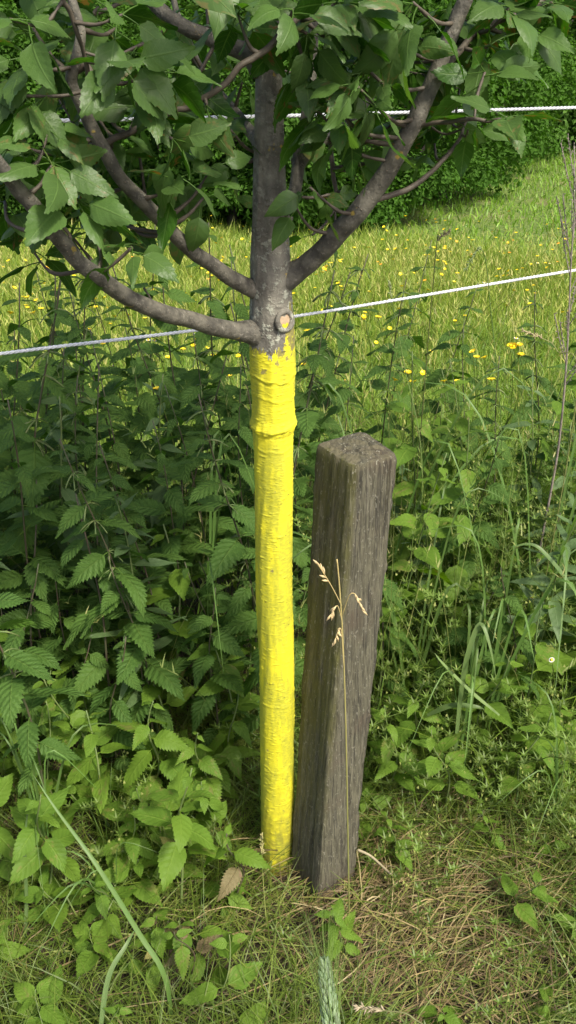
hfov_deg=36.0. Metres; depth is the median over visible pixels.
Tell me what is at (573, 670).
broad leaved weed
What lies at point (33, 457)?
nettle
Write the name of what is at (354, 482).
wooden post
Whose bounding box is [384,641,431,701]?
pale nettle
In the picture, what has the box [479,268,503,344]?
buttercup
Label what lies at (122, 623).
pale nettle
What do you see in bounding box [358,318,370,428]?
buttercup
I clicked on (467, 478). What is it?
tall leafy weed
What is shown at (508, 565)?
broad leaved weed
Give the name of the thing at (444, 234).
flowering grass
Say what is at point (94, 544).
lance leaved plant
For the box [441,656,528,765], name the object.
pale nettle
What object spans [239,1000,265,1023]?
weed
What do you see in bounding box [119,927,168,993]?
weed
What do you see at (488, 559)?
broad leaved weed
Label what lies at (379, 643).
broad leaved weed
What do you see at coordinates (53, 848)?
pale nettle
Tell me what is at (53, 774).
weed
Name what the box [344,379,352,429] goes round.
daisy
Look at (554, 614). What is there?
lance leaved plant
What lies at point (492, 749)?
cleavers
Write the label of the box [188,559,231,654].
nettle
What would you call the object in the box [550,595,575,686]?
nettle
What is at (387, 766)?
pale nettle
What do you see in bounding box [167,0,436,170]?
woodland tree
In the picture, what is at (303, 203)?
shrub
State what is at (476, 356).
buttercup
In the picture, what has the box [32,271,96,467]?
nettle
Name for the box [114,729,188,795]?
weed
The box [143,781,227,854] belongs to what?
weed
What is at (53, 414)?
nettle
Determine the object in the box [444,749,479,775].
weed
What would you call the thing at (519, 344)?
buttercup
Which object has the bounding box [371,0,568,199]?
shrub
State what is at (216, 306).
nettle
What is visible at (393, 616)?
grass tussock
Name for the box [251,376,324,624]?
nettle
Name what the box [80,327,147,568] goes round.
nettle
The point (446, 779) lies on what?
weed
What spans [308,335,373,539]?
nettle
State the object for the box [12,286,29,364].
buttercup
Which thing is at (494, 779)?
weed
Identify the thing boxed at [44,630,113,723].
pale nettle
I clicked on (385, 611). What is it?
broad leaved weed
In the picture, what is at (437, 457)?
grass tussock
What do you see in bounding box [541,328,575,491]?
nettle
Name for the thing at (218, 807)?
pale nettle
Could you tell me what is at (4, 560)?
nettle
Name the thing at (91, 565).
nettle
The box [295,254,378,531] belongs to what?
nettle
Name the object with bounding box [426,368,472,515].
tall leafy weed
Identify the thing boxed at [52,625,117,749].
nettle
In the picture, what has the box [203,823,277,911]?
withering nettle
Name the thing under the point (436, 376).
nettle
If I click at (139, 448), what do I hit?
nettle
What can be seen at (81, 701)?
pale nettle
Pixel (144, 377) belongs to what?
nettle
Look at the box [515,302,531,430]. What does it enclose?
buttercup
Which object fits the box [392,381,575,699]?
grass tussock
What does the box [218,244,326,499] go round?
nettle
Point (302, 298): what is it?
meadow grass
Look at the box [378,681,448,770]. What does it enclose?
pale nettle
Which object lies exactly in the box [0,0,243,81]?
woodland tree
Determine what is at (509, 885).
weed
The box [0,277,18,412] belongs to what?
nettle
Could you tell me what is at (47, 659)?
nettle
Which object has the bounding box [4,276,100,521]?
nettle
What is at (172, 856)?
pale nettle
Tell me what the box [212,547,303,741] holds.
nettle
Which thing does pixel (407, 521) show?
tall leafy weed
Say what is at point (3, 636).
pale nettle
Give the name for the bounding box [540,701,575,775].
pale nettle
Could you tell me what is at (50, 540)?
nettle
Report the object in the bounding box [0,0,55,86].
woodland tree
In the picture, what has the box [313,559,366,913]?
dry grass stalk
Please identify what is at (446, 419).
buttercup
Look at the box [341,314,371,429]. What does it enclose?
buttercup
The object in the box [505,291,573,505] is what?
nettle
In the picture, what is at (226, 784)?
weed
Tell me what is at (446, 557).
tall grass
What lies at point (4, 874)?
weed
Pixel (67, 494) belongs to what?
lance leaved plant
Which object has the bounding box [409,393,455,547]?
tall leafy weed
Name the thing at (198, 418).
nettle
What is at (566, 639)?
pale nettle
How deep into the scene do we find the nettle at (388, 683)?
2.10 m
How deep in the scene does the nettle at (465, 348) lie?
2.59 m
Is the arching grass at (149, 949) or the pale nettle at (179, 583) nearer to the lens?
the arching grass at (149, 949)
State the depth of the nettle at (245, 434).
2.07 m
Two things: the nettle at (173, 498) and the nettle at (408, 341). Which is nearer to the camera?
the nettle at (173, 498)
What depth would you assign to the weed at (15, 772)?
1.98 m
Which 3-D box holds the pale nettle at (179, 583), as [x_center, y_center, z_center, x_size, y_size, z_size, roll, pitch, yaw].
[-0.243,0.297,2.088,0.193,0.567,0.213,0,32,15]
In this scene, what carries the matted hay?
on the ground at (430, 233)
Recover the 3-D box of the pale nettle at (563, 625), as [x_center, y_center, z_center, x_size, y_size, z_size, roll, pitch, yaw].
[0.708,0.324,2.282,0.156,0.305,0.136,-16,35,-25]
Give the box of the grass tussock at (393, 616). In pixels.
[292,475,504,705]
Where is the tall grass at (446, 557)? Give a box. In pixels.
[0,245,575,830]
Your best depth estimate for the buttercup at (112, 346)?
3.37 m
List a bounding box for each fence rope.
[0,269,575,355]
[60,106,575,122]
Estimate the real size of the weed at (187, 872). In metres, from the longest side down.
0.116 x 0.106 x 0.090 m
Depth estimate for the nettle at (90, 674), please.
1.91 m
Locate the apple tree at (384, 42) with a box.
[0,0,575,875]
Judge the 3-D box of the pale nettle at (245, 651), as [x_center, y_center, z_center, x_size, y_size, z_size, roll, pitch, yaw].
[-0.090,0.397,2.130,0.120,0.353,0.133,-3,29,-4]
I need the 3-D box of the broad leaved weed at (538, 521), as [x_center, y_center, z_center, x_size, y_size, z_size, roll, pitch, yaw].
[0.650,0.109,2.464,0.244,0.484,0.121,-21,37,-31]
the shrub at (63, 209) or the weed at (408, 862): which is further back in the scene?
the shrub at (63, 209)
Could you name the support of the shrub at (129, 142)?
on the ground at (430, 233)
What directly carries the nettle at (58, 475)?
on the ground at (430, 233)
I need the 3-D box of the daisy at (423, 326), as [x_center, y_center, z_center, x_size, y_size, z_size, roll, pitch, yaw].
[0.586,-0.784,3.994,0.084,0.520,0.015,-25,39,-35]
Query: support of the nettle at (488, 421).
on the ground at (430, 233)
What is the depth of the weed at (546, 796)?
1.96 m
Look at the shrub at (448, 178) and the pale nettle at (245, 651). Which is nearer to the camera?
the pale nettle at (245, 651)
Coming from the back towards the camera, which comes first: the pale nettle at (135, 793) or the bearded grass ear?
the pale nettle at (135, 793)
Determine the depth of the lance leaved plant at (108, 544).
2.03 m
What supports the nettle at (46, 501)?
on the ground at (430, 233)
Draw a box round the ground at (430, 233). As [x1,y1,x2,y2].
[0,99,575,1023]
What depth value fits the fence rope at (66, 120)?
1.77 m
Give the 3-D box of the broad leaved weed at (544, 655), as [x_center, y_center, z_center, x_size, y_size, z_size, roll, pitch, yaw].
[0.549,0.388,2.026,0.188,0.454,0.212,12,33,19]
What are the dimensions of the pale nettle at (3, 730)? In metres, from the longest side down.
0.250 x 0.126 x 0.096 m
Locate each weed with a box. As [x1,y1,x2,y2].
[0,825,49,892]
[0,918,32,971]
[1,756,20,785]
[8,862,50,903]
[9,965,78,1023]
[14,763,70,804]
[14,867,94,931]
[44,765,90,833]
[67,918,127,978]
[79,872,137,938]
[80,762,135,816]
[90,837,107,868]
[99,667,182,708]
[102,844,162,910]
[103,1004,132,1023]
[110,749,146,781]
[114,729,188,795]
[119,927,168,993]
[123,828,162,852]
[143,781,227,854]
[151,852,205,892]
[163,921,230,989]
[179,933,262,1014]
[188,734,239,799]
[199,872,252,926]
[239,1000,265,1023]
[358,784,391,840]
[362,754,375,787]
[373,810,412,871]
[375,601,406,708]
[376,602,386,649]
[381,351,438,581]
[390,453,460,666]
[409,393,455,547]
[415,1005,466,1023]
[416,401,495,655]
[425,359,484,580]
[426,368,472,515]
[426,769,452,802]
[441,482,525,565]
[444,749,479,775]
[464,632,549,699]
[472,775,499,808]
[473,810,506,854]
[475,525,528,616]
[479,604,574,748]
[499,487,551,560]
[501,870,557,931]
[508,347,575,554]
[526,984,572,1023]
[528,732,575,775]
[535,838,571,863]
[538,342,575,537]
[541,760,571,798]
[551,907,575,956]
[570,626,575,707]
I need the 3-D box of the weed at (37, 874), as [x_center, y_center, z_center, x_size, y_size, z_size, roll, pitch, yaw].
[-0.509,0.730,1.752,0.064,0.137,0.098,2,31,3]
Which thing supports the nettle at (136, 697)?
on the ground at (430, 233)
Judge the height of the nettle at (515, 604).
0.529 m
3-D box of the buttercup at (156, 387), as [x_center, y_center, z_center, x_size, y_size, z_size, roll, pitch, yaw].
[-0.306,0.011,2.362,0.037,0.757,0.060,5,31,8]
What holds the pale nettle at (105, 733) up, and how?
on the matted hay
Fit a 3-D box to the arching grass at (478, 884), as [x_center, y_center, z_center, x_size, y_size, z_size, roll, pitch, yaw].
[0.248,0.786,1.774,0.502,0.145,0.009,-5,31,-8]
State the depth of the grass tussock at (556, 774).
1.85 m
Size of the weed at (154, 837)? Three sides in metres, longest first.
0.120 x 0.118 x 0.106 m
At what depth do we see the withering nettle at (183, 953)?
1.55 m
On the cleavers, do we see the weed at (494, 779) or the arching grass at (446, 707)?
the arching grass at (446, 707)
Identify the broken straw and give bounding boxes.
[357,849,392,876]
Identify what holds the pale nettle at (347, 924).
on the ground at (430, 233)
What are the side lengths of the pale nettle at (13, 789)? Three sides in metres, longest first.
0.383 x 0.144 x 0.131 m
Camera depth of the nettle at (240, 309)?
2.21 m
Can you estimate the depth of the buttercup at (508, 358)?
3.42 m
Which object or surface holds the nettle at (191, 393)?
on the ground at (430, 233)
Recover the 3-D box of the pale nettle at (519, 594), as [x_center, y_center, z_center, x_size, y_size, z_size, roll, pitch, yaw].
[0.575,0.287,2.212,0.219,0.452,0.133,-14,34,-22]
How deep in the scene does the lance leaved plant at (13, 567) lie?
2.26 m
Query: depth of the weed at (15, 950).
1.64 m
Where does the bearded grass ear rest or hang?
on the ground at (430, 233)
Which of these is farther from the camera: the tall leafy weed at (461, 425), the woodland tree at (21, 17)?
the woodland tree at (21, 17)
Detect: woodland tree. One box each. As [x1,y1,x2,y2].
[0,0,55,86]
[0,0,185,112]
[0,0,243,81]
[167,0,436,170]
[415,0,511,113]
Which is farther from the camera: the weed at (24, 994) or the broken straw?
the broken straw
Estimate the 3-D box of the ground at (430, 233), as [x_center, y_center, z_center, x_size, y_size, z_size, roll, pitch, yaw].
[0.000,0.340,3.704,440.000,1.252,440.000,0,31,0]
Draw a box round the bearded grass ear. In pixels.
[293,902,349,1023]
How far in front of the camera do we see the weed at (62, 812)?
1.90 m
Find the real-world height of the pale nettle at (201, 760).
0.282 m
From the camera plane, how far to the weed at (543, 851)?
1.84 m
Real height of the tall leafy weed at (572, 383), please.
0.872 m
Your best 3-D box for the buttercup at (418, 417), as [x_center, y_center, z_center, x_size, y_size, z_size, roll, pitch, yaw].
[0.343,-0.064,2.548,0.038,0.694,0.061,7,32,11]
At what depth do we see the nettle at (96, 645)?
2.00 m
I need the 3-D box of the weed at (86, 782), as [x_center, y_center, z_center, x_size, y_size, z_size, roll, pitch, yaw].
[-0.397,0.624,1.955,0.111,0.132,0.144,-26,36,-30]
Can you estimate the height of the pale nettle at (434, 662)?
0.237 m
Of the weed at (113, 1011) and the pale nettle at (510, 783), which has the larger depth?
the pale nettle at (510, 783)
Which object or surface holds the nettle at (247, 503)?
on the ground at (430, 233)
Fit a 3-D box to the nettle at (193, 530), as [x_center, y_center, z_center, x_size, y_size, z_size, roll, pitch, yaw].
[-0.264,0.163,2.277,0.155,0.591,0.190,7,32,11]
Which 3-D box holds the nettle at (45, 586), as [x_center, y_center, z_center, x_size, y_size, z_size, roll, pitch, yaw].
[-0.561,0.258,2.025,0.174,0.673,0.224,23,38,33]
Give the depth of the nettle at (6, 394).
2.50 m
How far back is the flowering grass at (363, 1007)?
1.15 m
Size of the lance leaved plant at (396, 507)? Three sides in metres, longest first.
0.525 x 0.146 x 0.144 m
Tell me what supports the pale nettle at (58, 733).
on the ground at (430, 233)
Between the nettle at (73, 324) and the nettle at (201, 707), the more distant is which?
the nettle at (73, 324)
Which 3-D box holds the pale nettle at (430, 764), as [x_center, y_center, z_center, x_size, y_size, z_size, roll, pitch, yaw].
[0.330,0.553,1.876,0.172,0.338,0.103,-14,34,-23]
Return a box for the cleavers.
[0,379,575,1023]
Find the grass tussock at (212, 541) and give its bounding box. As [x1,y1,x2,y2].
[207,430,311,678]
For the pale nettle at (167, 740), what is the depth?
1.85 m
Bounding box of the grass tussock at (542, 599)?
[424,518,575,729]
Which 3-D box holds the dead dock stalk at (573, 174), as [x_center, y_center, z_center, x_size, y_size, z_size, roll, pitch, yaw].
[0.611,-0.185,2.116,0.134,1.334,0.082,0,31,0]
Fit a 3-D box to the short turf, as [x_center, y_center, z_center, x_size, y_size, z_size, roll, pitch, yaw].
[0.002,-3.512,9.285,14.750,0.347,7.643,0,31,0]
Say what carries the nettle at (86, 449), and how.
on the ground at (430, 233)
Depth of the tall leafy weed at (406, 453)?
2.25 m
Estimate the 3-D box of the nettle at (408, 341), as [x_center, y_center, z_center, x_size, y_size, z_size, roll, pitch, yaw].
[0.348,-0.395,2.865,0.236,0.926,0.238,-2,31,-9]
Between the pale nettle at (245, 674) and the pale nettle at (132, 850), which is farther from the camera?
the pale nettle at (245, 674)
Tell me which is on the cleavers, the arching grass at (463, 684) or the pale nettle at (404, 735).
the arching grass at (463, 684)
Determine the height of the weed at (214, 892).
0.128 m
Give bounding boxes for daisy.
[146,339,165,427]
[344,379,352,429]
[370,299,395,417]
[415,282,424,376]
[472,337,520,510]
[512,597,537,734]
[534,657,558,774]
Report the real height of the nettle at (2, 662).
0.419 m
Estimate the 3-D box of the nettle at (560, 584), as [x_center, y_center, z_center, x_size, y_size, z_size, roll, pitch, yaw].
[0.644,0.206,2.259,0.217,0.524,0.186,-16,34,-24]
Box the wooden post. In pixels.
[290,432,396,905]
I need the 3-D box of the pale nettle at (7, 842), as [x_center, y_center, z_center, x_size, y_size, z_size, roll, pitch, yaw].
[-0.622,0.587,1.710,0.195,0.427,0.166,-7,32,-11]
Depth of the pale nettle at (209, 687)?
1.97 m
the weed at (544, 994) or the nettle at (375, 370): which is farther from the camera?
the nettle at (375, 370)
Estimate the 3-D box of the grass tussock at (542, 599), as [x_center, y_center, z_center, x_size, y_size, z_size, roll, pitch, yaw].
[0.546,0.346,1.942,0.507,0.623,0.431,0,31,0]
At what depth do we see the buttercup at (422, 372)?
2.29 m
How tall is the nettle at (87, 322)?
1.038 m
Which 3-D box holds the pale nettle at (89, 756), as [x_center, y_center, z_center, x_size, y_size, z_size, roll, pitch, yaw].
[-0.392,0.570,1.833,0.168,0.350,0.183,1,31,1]
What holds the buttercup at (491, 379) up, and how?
on the ground at (430, 233)
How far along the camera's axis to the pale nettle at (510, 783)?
1.90 m
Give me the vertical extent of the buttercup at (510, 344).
0.758 m
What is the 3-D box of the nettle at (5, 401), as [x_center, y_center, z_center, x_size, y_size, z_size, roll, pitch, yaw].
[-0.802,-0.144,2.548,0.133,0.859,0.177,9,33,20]
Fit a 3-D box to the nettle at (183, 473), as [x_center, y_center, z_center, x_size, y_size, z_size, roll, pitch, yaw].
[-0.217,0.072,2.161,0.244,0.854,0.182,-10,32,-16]
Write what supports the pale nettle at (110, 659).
on the ground at (430, 233)
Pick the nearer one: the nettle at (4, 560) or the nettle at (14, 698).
the nettle at (14, 698)
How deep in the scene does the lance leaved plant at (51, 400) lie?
2.29 m
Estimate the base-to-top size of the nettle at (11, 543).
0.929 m
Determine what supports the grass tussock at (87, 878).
on the ground at (430, 233)
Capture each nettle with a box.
[0,276,101,639]
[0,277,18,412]
[0,283,62,639]
[0,322,35,571]
[0,330,58,546]
[0,341,33,562]
[0,399,76,685]
[0,402,20,530]
[0,479,90,705]
[0,558,11,611]
[0,559,89,797]
[0,563,69,777]
[0,608,26,725]
[0,630,17,716]
[0,718,49,796]
[0,724,10,770]
[0,738,15,792]
[0,773,15,881]
[3,258,90,468]
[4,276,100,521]
[4,459,76,596]
[5,540,38,608]
[8,785,80,902]
[24,575,108,733]
[26,697,76,809]
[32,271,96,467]
[32,589,76,687]
[32,676,118,782]
[36,343,107,609]
[40,670,80,742]
[42,497,95,611]
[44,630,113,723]
[46,375,118,616]
[47,277,130,542]
[48,295,129,490]
[48,439,166,758]
[48,710,131,840]
[51,364,148,684]
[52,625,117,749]
[61,493,152,754]
[63,292,154,560]
[67,414,126,541]
[74,629,114,670]
[75,691,104,759]
[76,636,148,778]
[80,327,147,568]
[82,277,157,533]
[86,328,186,546]
[86,496,192,653]
[87,442,193,719]
[93,556,193,761]
[97,805,154,884]
[99,617,129,682]
[101,267,222,588]
[106,700,187,805]
[112,630,197,758]
[115,420,221,689]
[118,225,205,524]
[120,241,220,563]
[120,785,173,846]
[127,765,229,908]
[128,908,176,958]
[141,524,211,727]
[145,385,241,617]
[150,479,208,669]
[154,355,235,622]
[161,926,222,981]
[165,222,247,579]
[165,562,254,718]
[173,332,240,570]
[175,731,228,801]
[177,587,249,745]
[178,779,232,860]
[184,394,304,694]
[187,621,259,748]
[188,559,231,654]
[195,261,298,518]
[201,445,255,610]
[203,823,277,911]
[206,691,259,789]
[211,303,316,560]
[212,442,252,577]
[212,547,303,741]
[217,365,255,609]
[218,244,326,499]
[218,310,302,500]
[225,637,258,714]
[230,607,258,686]
[235,270,359,608]
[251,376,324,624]
[292,549,310,699]
[293,272,359,499]
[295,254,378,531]
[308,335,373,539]
[314,898,362,960]
[361,240,440,442]
[362,279,417,472]
[367,705,419,805]
[374,553,416,706]
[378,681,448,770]
[380,544,427,627]
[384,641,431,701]
[403,284,485,510]
[406,725,479,817]
[410,599,443,641]
[419,655,461,727]
[423,572,516,696]
[427,318,497,516]
[438,433,517,645]
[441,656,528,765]
[465,356,525,607]
[470,567,539,734]
[480,542,558,656]
[482,564,509,611]
[486,712,565,809]
[499,513,575,637]
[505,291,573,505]
[509,650,543,710]
[531,592,575,680]
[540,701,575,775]
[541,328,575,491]
[542,423,575,572]
[547,623,575,707]
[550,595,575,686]
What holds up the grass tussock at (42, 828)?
on the ground at (430, 233)
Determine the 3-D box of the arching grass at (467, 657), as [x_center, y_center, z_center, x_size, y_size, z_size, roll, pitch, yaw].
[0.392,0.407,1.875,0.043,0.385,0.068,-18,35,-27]
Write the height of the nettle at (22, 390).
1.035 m
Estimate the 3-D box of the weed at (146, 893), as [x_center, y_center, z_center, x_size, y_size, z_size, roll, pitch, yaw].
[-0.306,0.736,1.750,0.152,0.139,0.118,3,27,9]
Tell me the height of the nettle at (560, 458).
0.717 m
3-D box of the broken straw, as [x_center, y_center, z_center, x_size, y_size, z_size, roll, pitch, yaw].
[0.175,0.703,1.774,0.076,0.058,0.007,9,32,14]
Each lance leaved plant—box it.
[0,517,25,608]
[0,561,10,570]
[1,396,109,615]
[36,327,114,617]
[42,426,162,618]
[48,452,99,591]
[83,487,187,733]
[122,374,204,615]
[236,454,254,559]
[390,464,423,562]
[396,501,448,658]
[486,370,566,554]
[504,514,575,696]
[521,422,575,601]
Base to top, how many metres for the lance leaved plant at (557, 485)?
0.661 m
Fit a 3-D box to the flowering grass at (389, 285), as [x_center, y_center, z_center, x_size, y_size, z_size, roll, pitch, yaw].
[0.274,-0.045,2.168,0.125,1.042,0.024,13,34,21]
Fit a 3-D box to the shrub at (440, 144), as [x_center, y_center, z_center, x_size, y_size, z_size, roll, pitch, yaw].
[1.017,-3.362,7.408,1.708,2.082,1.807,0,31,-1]
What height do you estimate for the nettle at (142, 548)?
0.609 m
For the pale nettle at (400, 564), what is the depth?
2.21 m
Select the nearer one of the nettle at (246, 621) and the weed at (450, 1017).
the weed at (450, 1017)
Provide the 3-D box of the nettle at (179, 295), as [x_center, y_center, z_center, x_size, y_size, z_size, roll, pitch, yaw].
[-0.308,-0.269,2.552,0.299,1.036,0.232,-26,40,-36]
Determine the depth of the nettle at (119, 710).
1.89 m
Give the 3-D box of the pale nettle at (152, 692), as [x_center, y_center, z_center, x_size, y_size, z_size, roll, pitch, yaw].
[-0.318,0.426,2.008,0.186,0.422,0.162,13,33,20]
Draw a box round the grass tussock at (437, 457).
[294,368,571,635]
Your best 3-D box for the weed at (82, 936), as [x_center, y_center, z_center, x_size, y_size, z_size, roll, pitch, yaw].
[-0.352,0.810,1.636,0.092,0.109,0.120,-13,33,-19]
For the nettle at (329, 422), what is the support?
on the ground at (430, 233)
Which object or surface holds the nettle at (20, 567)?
on the ground at (430, 233)
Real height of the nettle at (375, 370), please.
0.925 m
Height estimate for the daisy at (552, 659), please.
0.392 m
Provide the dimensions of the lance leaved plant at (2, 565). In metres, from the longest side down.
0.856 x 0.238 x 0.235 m
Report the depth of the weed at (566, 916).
1.69 m
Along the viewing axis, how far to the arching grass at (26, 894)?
1.69 m
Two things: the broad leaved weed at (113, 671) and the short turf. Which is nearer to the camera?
the broad leaved weed at (113, 671)
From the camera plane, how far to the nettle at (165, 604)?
1.91 m
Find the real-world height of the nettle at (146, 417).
1.024 m
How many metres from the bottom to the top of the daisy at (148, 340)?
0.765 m
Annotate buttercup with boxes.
[7,311,27,373]
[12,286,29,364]
[94,306,122,431]
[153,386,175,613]
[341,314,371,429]
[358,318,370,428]
[370,315,383,435]
[391,370,413,575]
[392,377,402,439]
[402,370,430,481]
[407,380,418,477]
[439,379,460,577]
[442,380,450,480]
[451,378,497,512]
[454,349,476,484]
[461,355,487,514]
[474,355,479,500]
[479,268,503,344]
[480,342,513,566]
[482,342,518,456]
[487,270,511,345]
[489,352,525,460]
[493,304,508,430]
[499,342,522,535]
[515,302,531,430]
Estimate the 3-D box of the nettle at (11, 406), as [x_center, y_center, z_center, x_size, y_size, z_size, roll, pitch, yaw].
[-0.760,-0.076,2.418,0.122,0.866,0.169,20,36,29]
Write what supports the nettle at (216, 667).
on the ground at (430, 233)
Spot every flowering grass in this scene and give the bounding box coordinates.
[259,832,268,948]
[351,1001,422,1023]
[388,280,422,648]
[404,228,450,626]
[463,246,502,587]
[521,328,575,700]
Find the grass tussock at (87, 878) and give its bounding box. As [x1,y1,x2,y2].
[24,842,155,946]
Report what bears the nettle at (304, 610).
on the ground at (430, 233)
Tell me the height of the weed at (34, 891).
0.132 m
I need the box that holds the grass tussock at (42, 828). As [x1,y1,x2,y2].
[0,717,115,910]
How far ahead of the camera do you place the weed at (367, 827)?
1.93 m
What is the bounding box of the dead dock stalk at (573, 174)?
[536,134,575,564]
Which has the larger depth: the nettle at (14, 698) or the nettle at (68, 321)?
the nettle at (68, 321)
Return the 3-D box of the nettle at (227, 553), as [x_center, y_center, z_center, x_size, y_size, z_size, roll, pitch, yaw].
[-0.099,0.153,1.954,0.255,0.945,0.170,-13,33,-20]
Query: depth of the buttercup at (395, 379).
2.37 m
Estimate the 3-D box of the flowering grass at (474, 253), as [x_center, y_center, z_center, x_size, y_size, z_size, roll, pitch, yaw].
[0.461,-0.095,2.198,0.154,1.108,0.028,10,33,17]
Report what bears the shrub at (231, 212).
on the ground at (430, 233)
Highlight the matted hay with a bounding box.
[0,654,575,1023]
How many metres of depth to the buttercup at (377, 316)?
3.09 m
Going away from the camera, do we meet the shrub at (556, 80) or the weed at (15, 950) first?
the weed at (15, 950)
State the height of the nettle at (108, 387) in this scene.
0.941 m
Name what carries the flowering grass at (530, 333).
on the ground at (430, 233)
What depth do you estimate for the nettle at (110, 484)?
2.44 m
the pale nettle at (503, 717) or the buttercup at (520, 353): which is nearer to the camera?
the pale nettle at (503, 717)
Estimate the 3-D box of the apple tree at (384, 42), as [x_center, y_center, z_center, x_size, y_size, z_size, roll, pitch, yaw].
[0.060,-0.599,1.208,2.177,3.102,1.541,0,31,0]
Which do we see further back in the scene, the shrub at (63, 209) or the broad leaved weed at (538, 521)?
the shrub at (63, 209)
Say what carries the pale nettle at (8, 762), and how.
on the ground at (430, 233)
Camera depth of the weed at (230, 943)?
1.53 m
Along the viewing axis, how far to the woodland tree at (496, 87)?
7.76 m
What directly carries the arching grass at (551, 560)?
on the ground at (430, 233)
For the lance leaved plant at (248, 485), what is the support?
on the ground at (430, 233)
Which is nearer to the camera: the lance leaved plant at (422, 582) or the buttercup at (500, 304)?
the lance leaved plant at (422, 582)
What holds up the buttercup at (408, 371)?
on the ground at (430, 233)
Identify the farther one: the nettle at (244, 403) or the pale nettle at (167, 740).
the nettle at (244, 403)
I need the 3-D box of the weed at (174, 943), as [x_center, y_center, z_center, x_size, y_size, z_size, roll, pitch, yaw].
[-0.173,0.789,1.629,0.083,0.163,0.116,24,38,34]
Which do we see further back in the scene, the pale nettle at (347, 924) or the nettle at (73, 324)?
the nettle at (73, 324)
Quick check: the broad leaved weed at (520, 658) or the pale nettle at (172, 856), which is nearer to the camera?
the pale nettle at (172, 856)
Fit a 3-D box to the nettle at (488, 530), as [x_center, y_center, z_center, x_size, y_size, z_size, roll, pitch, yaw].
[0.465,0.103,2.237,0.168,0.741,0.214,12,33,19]
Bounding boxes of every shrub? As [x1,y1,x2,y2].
[0,0,80,216]
[0,1,150,225]
[25,0,217,226]
[79,0,250,230]
[127,3,322,234]
[164,0,395,235]
[232,0,419,232]
[307,0,479,230]
[344,0,508,211]
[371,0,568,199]
[424,0,575,174]
[487,13,575,163]
[504,15,575,146]
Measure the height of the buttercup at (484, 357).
0.758 m
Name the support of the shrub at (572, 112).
on the ground at (430, 233)
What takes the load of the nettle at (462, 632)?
on the ground at (430, 233)
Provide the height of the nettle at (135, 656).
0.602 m
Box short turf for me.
[7,135,575,267]
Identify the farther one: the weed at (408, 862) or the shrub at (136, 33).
the shrub at (136, 33)
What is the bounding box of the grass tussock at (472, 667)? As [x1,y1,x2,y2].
[404,574,498,766]
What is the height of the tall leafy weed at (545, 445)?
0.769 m
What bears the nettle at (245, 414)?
on the ground at (430, 233)
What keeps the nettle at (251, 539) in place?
on the ground at (430, 233)
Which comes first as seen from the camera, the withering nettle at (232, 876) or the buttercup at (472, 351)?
the withering nettle at (232, 876)
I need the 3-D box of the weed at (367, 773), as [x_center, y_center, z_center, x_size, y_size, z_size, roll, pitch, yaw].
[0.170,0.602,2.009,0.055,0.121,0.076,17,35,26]
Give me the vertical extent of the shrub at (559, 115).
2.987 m
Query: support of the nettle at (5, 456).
on the ground at (430, 233)
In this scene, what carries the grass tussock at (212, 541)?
on the ground at (430, 233)
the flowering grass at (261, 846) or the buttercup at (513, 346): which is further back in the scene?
the buttercup at (513, 346)
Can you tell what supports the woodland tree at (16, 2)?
on the ground at (430, 233)
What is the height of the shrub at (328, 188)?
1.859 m
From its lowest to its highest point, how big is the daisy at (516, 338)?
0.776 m
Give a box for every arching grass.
[23,793,29,943]
[34,776,172,1021]
[99,930,134,1023]
[420,867,534,908]
[427,702,484,716]
[435,654,499,715]
[454,622,496,750]
[512,543,572,589]
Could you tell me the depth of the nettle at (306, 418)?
1.94 m
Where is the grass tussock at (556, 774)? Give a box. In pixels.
[497,671,575,839]
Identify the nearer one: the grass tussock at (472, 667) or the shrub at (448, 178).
the grass tussock at (472, 667)
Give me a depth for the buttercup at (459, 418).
2.40 m
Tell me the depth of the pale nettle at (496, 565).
2.32 m
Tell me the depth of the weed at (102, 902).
1.67 m
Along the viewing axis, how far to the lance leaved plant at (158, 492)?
2.26 m
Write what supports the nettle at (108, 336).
on the ground at (430, 233)
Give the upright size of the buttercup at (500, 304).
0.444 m
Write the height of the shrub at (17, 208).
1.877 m
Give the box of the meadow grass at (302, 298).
[0,212,575,572]
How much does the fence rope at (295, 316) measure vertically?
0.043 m
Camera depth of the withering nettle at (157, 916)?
1.61 m
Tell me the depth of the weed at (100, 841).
1.84 m
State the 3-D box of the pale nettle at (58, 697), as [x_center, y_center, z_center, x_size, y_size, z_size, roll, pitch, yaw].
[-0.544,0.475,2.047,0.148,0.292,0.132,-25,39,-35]
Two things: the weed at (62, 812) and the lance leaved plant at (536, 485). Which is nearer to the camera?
the weed at (62, 812)
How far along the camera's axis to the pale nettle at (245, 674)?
2.18 m
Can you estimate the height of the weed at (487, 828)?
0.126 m
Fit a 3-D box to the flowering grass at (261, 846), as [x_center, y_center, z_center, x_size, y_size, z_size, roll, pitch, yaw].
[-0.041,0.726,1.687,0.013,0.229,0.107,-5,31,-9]
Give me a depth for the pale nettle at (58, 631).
2.12 m
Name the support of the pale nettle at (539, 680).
on the ground at (430, 233)
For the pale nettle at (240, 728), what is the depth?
1.96 m
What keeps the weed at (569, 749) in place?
on the ground at (430, 233)
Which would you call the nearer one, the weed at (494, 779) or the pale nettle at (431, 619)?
the weed at (494, 779)
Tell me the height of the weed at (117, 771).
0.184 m

